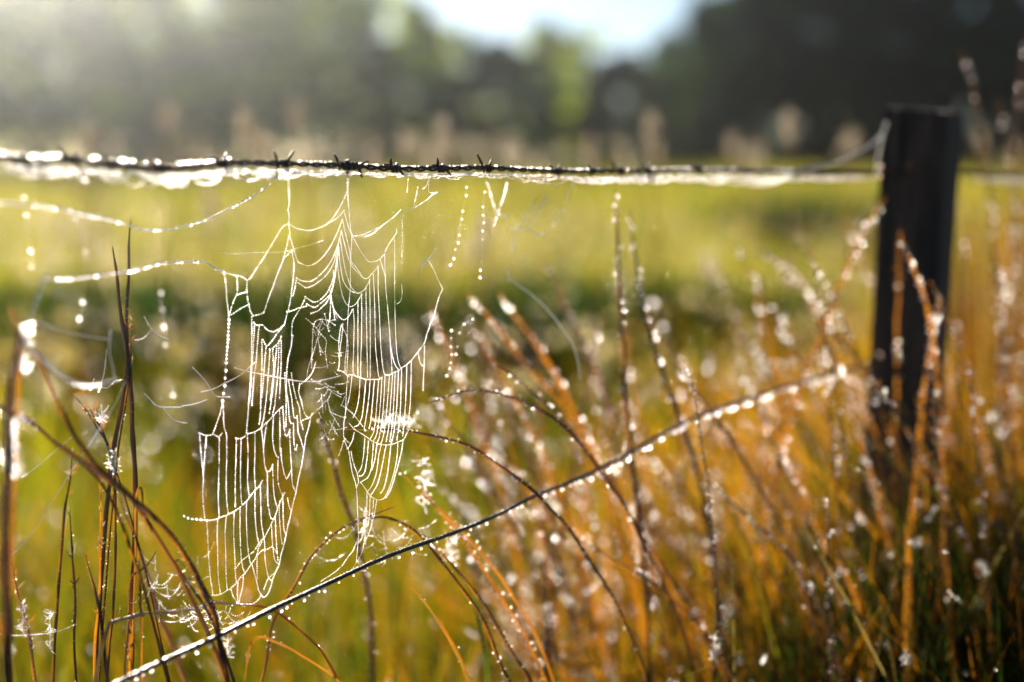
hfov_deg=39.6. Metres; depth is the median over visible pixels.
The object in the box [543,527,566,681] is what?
wild grass
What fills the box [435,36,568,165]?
tree
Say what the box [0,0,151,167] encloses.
tree
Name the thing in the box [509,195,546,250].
silk thread
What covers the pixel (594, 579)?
wild grass
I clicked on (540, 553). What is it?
wild grass
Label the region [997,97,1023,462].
wild grass
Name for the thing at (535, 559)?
wild grass
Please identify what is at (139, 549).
sedge
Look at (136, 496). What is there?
dry grass
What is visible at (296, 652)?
sedge
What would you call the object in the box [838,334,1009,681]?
wild grass
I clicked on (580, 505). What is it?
wild grass
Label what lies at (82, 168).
seed head
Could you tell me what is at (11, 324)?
rush clump
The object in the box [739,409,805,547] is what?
wild grass
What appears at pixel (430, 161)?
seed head
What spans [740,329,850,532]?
wild grass
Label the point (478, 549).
wild grass
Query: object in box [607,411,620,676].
wild grass
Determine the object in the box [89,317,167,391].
silk thread
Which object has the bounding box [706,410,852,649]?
wild grass
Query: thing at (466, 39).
tree
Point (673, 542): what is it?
wild grass
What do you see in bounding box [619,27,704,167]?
tree
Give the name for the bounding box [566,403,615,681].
wild grass
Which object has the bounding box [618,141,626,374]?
seed head
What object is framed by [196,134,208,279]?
seed head
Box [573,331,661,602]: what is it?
wild grass
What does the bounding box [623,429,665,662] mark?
wild grass
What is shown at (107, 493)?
wild grass
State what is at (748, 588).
grass
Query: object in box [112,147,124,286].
seed head
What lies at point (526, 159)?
woodland
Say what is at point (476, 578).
wild grass
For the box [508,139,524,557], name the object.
seed head
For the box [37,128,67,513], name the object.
seed head
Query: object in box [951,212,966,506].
wild grass
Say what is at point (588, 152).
seed head
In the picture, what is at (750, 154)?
seed head
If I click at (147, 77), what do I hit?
tree
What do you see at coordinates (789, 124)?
seed head
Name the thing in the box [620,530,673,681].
wild grass
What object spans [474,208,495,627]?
seed head
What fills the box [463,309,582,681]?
wild grass
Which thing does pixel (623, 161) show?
seed head
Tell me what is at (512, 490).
wild grass
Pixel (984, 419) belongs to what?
wild grass
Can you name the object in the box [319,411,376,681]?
wild grass
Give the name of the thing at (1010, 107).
tree
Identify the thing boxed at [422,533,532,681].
wild grass
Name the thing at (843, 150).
seed head
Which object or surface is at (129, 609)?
sedge
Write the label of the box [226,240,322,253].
silk thread
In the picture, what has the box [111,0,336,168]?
tree
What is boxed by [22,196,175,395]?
silk thread
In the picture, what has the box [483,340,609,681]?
wild grass
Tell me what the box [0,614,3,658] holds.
wild grass
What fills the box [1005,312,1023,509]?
wild grass
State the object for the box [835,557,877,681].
wild grass
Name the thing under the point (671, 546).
wild grass
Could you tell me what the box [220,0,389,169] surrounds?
tree
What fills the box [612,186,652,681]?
wild grass
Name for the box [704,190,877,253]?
rush clump
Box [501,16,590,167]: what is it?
tree
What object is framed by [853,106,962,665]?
fence post
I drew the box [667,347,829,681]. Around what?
wild grass
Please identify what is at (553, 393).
wild grass
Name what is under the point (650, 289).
rush clump
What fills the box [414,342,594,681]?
wild grass
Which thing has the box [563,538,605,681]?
wild grass
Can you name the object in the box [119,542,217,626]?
cobweb
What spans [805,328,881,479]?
wild grass
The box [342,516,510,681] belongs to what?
wild grass
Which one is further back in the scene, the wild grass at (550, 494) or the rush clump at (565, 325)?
the rush clump at (565, 325)
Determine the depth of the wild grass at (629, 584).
2.26 m
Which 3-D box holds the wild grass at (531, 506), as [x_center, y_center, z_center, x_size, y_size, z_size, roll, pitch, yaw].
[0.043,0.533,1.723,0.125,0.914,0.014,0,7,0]
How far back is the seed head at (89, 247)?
6.08 m
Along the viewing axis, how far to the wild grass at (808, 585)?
1.60 m
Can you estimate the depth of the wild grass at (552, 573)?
1.88 m
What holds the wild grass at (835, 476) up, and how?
on the ground at (248, 534)
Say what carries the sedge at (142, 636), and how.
on the ground at (248, 534)
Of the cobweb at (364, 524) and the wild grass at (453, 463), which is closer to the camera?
the cobweb at (364, 524)
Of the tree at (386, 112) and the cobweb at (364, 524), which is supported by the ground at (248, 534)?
the tree at (386, 112)
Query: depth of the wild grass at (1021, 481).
2.11 m
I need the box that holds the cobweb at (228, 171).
[6,164,343,187]
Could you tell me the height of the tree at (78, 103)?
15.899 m
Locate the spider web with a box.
[183,178,442,604]
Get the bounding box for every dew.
[0,198,1022,519]
[11,206,1023,681]
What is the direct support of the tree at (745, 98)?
on the ground at (248, 534)
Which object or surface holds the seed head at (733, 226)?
on the ground at (248, 534)
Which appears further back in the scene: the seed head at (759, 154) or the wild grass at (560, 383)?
the seed head at (759, 154)
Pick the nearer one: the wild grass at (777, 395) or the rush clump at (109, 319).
the wild grass at (777, 395)
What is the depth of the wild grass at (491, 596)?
2.15 m
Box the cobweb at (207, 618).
[166,603,250,631]
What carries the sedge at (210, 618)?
on the ground at (248, 534)
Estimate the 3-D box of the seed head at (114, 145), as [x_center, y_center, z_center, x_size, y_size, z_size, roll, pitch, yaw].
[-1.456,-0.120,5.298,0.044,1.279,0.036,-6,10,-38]
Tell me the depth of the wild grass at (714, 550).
1.49 m
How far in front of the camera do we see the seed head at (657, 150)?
4.84 m
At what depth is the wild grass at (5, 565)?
1.07 m
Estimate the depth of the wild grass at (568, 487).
1.86 m
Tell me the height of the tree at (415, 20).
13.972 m
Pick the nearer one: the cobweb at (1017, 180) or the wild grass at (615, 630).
the wild grass at (615, 630)
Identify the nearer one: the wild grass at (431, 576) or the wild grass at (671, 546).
the wild grass at (671, 546)
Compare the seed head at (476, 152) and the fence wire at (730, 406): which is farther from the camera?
the seed head at (476, 152)
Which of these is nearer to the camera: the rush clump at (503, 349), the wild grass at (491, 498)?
the wild grass at (491, 498)
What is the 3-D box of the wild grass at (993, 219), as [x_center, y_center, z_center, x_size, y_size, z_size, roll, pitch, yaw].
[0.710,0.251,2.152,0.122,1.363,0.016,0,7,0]
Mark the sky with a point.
(633, 23)
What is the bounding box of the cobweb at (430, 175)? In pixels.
[324,169,576,184]
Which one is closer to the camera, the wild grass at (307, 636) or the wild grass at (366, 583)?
the wild grass at (307, 636)
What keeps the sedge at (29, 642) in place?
on the ground at (248, 534)
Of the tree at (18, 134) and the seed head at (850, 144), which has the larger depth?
the tree at (18, 134)
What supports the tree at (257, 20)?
on the ground at (248, 534)
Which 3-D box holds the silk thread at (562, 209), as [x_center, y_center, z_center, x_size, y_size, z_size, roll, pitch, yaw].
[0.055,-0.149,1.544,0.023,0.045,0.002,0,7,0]
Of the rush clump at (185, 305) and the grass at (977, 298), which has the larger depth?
the rush clump at (185, 305)
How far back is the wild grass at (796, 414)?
2.29 m
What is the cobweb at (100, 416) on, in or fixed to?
attached to the sedge at (139, 549)
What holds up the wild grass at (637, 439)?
on the ground at (248, 534)
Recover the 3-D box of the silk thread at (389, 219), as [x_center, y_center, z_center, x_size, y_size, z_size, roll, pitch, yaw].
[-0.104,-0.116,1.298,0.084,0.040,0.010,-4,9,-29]
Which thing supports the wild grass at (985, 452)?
on the ground at (248, 534)
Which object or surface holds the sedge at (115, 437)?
on the ground at (248, 534)
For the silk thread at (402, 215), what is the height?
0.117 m
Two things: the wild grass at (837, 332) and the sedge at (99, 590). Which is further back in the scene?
the wild grass at (837, 332)
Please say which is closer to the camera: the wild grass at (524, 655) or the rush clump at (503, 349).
the wild grass at (524, 655)
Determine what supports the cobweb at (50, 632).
attached to the sedge at (58, 582)
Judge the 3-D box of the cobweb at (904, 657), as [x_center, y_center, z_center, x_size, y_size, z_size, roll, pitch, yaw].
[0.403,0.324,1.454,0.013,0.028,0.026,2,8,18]
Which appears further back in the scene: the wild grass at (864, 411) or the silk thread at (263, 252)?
the wild grass at (864, 411)
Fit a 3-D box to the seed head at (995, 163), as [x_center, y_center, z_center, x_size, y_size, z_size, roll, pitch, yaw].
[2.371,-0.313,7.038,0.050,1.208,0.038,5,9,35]
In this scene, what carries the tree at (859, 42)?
on the ground at (248, 534)
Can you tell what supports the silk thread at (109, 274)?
attached to the spider web
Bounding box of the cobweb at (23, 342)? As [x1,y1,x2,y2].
[15,320,34,374]
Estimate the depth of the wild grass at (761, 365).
2.22 m
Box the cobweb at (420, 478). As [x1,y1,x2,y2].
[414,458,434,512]
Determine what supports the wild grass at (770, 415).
on the ground at (248, 534)
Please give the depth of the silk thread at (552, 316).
1.51 m
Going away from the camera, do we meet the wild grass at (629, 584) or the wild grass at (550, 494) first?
the wild grass at (629, 584)
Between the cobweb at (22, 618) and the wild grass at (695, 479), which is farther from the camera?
the wild grass at (695, 479)
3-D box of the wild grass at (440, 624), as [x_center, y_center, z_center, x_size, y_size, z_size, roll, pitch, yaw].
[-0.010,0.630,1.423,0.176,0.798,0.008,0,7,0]
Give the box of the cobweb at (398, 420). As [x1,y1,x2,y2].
[371,410,420,429]
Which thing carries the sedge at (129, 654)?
on the ground at (248, 534)
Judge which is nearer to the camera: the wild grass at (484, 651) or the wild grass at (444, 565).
the wild grass at (444, 565)
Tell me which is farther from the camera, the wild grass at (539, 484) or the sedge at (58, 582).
the wild grass at (539, 484)
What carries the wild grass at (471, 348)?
on the ground at (248, 534)
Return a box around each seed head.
[4,143,30,473]
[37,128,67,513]
[64,127,98,552]
[79,157,102,467]
[80,151,96,377]
[81,155,96,350]
[83,119,113,508]
[109,135,124,303]
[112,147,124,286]
[152,146,168,366]
[159,101,193,578]
[176,154,189,319]
[179,135,201,475]
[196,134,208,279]
[425,142,443,527]
[425,151,443,530]
[435,116,457,560]
[465,228,485,553]
[471,138,487,545]
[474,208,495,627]
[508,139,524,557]
[582,126,596,556]
[609,139,615,300]
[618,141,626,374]
[619,154,628,396]
[638,153,645,416]
[642,110,661,510]
[652,141,663,459]
[701,245,718,434]
[726,132,739,444]
[727,135,733,417]
[745,146,754,414]
[754,137,759,345]
[754,143,762,432]
[781,106,796,396]
[839,144,845,401]
[842,128,855,412]
[850,129,859,378]
[975,124,985,345]
[990,157,998,169]
[1013,142,1021,279]
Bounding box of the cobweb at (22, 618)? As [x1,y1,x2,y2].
[16,600,29,636]
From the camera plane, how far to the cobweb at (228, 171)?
1.13 m
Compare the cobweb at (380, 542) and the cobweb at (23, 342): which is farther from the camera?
the cobweb at (380, 542)
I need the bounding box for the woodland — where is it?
[0,0,1017,167]
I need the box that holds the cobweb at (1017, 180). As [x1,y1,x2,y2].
[968,176,1023,183]
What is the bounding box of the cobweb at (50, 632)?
[44,609,55,653]
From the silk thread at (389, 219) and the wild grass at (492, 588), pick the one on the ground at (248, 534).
the wild grass at (492, 588)
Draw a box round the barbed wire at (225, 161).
[0,144,1023,177]
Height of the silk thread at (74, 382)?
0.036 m
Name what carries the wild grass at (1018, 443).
on the ground at (248, 534)
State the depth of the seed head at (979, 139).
4.98 m
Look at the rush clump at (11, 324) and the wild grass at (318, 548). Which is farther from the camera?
the rush clump at (11, 324)
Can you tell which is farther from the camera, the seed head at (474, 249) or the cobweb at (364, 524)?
the seed head at (474, 249)
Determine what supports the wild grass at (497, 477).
on the ground at (248, 534)
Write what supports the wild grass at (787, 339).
on the ground at (248, 534)
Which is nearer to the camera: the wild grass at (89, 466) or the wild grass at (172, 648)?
the wild grass at (89, 466)
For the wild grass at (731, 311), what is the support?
on the ground at (248, 534)
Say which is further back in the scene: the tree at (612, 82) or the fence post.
the tree at (612, 82)
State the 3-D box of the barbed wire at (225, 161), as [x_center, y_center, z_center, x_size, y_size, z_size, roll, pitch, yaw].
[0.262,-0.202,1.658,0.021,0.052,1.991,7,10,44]
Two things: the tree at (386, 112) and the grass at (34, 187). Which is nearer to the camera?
the grass at (34, 187)
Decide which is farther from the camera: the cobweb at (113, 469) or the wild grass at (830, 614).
the wild grass at (830, 614)
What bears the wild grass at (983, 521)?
on the ground at (248, 534)
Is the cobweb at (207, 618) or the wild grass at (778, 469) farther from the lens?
the wild grass at (778, 469)
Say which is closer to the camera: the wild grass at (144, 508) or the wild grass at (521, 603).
the wild grass at (144, 508)
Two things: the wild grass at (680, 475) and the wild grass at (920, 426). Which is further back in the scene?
the wild grass at (680, 475)
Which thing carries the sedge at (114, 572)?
on the ground at (248, 534)
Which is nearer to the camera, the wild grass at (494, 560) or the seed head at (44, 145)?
the wild grass at (494, 560)
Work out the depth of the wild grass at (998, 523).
1.80 m
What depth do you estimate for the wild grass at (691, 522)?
1.88 m
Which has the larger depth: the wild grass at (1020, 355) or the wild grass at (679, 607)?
the wild grass at (1020, 355)
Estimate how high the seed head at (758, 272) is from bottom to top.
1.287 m
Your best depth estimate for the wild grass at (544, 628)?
1.80 m
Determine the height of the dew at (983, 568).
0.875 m
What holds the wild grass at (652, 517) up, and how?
on the ground at (248, 534)
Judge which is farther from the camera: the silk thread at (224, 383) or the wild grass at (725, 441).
the wild grass at (725, 441)
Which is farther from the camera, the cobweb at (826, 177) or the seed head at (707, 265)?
the seed head at (707, 265)
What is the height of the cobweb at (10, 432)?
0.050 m
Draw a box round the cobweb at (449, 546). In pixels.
[441,535,458,564]
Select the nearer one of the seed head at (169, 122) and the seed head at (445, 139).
the seed head at (445, 139)
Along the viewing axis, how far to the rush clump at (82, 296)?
8.18 m
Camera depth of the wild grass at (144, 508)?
1.16 m
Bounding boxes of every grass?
[0,160,1023,240]
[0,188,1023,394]
[0,323,19,681]
[0,405,224,681]
[0,408,169,681]
[0,414,819,681]
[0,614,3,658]
[7,304,22,598]
[24,321,230,681]
[93,602,255,681]
[116,490,187,681]
[131,486,145,664]
[201,597,338,679]
[260,506,395,681]
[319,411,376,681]
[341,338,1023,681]
[341,426,648,681]
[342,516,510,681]
[362,303,501,681]
[367,510,491,681]
[395,468,554,681]
[400,518,534,666]
[407,455,577,680]
[410,584,470,681]
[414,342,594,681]
[414,474,546,681]
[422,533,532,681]
[423,305,558,675]
[423,385,566,681]
[423,464,537,655]
[426,387,697,681]
[431,308,538,681]
[435,424,514,681]
[444,440,608,670]
[445,537,540,681]
[448,339,520,681]
[459,297,534,680]
[459,526,497,681]
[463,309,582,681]
[465,292,708,681]
[469,355,729,681]
[469,417,618,681]
[473,587,489,681]
[476,473,527,681]
[482,375,594,610]
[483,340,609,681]
[486,497,552,666]
[492,445,594,681]
[496,409,566,681]
[496,523,615,680]
[497,290,655,681]
[500,473,525,679]
[534,503,542,675]
[535,359,548,681]
[541,257,682,681]
[541,474,557,681]
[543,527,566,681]
[547,528,557,681]
[549,320,601,681]
[561,525,733,681]
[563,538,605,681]
[565,530,640,680]
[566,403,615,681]
[570,413,596,681]
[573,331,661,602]
[573,470,593,680]
[582,367,744,672]
[582,424,674,681]
[587,383,658,681]
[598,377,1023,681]
[600,518,609,681]
[604,483,743,627]
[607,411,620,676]
[611,494,643,680]
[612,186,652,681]
[618,393,760,680]
[620,419,749,675]
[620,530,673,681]
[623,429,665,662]
[624,329,663,681]
[627,503,748,666]
[628,210,726,681]
[644,288,751,589]
[644,497,715,615]
[666,464,690,678]
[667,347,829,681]
[669,407,732,603]
[675,352,688,676]
[686,362,721,681]
[689,397,805,558]
[705,339,718,559]
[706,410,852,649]
[707,259,800,525]
[710,391,737,611]
[710,484,843,681]
[725,300,811,563]
[726,152,1023,489]
[730,240,859,498]
[733,353,824,604]
[734,320,850,514]
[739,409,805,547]
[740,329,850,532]
[744,306,810,518]
[751,278,819,622]
[754,439,851,570]
[756,198,885,680]
[756,419,800,538]
[757,274,767,602]
[757,402,854,681]
[762,251,867,389]
[779,262,787,549]
[782,256,929,605]
[796,273,865,422]
[797,235,948,670]
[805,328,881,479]
[809,246,868,678]
[810,303,847,680]
[823,493,834,681]
[834,346,902,652]
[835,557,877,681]
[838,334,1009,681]
[845,216,937,497]
[849,363,866,408]
[889,231,902,666]
[898,235,946,680]
[903,525,912,681]
[905,301,940,637]
[906,413,939,657]
[929,397,957,681]
[930,282,1023,590]
[942,411,963,485]
[944,383,956,517]
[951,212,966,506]
[956,416,972,498]
[959,361,1010,598]
[960,50,1005,515]
[966,358,993,680]
[971,514,1017,677]
[981,574,986,637]
[995,248,1008,587]
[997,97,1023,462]
[998,281,1017,574]
[1004,422,1023,526]
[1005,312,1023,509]
[1007,45,1023,450]
[1015,347,1023,437]
[1018,457,1023,520]
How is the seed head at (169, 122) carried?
on the ground at (248, 534)
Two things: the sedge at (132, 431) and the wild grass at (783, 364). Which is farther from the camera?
the wild grass at (783, 364)
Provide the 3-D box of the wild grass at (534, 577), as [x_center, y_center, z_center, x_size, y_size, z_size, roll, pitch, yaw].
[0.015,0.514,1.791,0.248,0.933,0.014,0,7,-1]
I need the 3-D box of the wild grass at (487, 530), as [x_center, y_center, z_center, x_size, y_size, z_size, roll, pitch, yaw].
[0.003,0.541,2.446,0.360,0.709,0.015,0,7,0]
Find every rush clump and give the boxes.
[0,269,216,317]
[0,270,328,420]
[0,271,438,443]
[89,306,465,473]
[94,270,537,354]
[190,300,552,460]
[199,271,639,442]
[438,265,763,409]
[529,273,853,409]
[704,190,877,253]
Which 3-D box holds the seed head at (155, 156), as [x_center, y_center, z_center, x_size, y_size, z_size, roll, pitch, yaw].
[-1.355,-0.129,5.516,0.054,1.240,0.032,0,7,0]
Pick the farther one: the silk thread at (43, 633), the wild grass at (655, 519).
the wild grass at (655, 519)
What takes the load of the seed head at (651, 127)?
on the ground at (248, 534)
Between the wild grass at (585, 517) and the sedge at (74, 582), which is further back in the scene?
the wild grass at (585, 517)
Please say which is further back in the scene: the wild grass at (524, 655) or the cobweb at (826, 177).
the wild grass at (524, 655)
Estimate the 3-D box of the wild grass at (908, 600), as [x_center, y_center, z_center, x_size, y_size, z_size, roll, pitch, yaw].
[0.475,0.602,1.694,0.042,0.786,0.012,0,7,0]
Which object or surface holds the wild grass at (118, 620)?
on the ground at (248, 534)
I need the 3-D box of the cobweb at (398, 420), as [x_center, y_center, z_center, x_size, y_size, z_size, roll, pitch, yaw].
[-0.119,0.081,1.463,0.050,0.022,0.024,0,7,0]
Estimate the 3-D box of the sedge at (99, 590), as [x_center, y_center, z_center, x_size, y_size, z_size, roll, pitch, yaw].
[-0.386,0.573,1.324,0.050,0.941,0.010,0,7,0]
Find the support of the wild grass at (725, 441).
on the ground at (248, 534)
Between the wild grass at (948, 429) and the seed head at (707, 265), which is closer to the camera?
the wild grass at (948, 429)
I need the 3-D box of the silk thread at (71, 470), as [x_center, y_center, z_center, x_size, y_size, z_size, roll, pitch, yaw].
[-0.373,0.108,1.194,0.103,0.151,0.002,0,7,0]
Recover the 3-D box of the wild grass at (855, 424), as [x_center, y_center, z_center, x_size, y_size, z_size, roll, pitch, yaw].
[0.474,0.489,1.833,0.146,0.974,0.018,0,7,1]
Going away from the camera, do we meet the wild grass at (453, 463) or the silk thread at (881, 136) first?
the silk thread at (881, 136)
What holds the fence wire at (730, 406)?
attached to the fence post
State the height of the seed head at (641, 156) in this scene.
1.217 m
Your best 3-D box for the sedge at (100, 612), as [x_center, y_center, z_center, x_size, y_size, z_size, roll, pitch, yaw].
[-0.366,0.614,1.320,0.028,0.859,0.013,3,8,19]
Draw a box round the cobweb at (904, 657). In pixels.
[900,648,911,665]
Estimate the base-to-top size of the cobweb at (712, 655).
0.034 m
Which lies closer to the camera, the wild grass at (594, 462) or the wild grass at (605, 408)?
the wild grass at (594, 462)
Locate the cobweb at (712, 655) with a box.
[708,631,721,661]
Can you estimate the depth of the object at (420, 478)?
1.45 m
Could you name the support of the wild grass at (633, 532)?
on the ground at (248, 534)
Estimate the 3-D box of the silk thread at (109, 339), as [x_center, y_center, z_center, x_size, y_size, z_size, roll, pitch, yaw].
[-0.341,0.008,1.109,0.002,0.059,0.096,3,8,22]
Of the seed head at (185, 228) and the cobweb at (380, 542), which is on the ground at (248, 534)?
the seed head at (185, 228)
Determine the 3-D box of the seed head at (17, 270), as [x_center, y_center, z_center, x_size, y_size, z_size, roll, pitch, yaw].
[-1.807,-0.091,5.187,0.047,1.249,0.033,-4,8,-28]
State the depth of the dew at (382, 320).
5.86 m
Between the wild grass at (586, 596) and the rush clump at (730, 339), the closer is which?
the wild grass at (586, 596)
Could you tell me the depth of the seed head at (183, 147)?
5.22 m
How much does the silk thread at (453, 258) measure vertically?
0.189 m
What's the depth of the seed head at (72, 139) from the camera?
3.89 m
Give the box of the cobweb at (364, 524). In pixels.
[359,507,372,544]
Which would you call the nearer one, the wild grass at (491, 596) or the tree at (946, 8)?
the wild grass at (491, 596)
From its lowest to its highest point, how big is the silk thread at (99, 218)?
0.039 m
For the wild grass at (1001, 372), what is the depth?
1.91 m
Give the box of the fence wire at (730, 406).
[116,360,877,681]
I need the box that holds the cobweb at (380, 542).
[315,519,436,570]
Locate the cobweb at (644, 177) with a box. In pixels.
[563,173,811,186]
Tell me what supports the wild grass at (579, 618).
on the ground at (248, 534)
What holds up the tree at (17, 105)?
on the ground at (248, 534)
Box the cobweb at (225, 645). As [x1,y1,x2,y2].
[223,634,234,657]
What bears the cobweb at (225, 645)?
hanging from the fence wire at (730, 406)
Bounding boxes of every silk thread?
[0,183,269,231]
[13,624,75,635]
[14,382,124,552]
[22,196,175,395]
[23,437,71,476]
[26,259,224,324]
[27,340,116,386]
[32,321,114,378]
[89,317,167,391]
[144,362,338,422]
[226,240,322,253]
[355,192,436,236]
[397,179,433,303]
[418,248,436,271]
[446,186,484,376]
[486,180,507,224]
[508,271,580,378]
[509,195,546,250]
[552,183,572,223]
[799,121,887,172]
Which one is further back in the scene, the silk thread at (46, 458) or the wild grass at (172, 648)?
the wild grass at (172, 648)
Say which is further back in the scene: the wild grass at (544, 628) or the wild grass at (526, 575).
the wild grass at (526, 575)
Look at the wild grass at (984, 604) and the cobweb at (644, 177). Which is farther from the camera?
the wild grass at (984, 604)
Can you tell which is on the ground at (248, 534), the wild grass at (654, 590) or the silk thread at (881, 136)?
the wild grass at (654, 590)
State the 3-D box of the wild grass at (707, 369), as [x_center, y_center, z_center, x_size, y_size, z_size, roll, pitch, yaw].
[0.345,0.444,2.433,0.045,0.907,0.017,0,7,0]
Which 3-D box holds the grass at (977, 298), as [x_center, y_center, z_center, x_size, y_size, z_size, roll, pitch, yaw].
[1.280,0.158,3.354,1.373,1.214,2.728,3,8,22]
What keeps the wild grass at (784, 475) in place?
on the ground at (248, 534)
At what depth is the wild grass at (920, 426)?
1.78 m
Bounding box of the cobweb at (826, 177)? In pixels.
[789,175,875,180]
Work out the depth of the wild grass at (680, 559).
2.06 m
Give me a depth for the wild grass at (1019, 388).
2.42 m
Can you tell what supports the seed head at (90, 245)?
on the ground at (248, 534)
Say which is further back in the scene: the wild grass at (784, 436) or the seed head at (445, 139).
the seed head at (445, 139)
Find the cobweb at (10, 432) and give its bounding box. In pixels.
[0,413,23,479]
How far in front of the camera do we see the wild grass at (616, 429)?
1.93 m
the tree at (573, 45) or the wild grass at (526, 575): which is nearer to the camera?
the wild grass at (526, 575)
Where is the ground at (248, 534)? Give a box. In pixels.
[0,162,1023,681]
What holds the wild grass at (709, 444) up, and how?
on the ground at (248, 534)
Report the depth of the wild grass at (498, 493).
2.10 m
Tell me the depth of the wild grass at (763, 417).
1.96 m
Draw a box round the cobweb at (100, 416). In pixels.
[94,405,108,421]
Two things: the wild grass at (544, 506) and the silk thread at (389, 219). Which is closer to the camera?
the silk thread at (389, 219)
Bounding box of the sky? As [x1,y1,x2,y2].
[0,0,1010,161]
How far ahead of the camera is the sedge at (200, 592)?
1.23 m
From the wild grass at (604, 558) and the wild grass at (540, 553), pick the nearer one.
the wild grass at (604, 558)
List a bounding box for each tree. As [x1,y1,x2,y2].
[0,0,58,145]
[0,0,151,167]
[3,0,214,169]
[68,0,284,166]
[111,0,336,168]
[163,0,373,167]
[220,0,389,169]
[313,0,466,170]
[360,0,467,165]
[405,20,517,168]
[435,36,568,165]
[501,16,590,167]
[552,23,634,168]
[560,48,681,168]
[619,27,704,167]
[648,0,768,167]
[661,0,851,169]
[705,0,895,170]
[765,0,959,170]
[842,0,1023,162]
[897,0,1023,172]
[966,28,1023,171]
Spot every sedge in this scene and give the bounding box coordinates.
[13,560,36,681]
[52,447,78,681]
[65,506,79,681]
[73,391,117,681]
[81,401,170,681]
[85,553,108,681]
[93,477,107,677]
[96,218,131,681]
[98,314,134,681]
[112,246,137,674]
[123,552,155,677]
[123,612,135,681]
[130,553,146,681]
[174,558,234,681]
[180,554,224,647]
[244,635,339,681]
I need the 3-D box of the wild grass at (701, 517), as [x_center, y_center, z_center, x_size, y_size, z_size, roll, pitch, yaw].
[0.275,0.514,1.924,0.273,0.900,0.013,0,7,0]
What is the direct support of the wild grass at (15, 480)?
on the ground at (248, 534)
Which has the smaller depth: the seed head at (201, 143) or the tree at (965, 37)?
the seed head at (201, 143)
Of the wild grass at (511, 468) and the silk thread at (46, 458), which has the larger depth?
the wild grass at (511, 468)
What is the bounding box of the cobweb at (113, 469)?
[104,446,120,479]

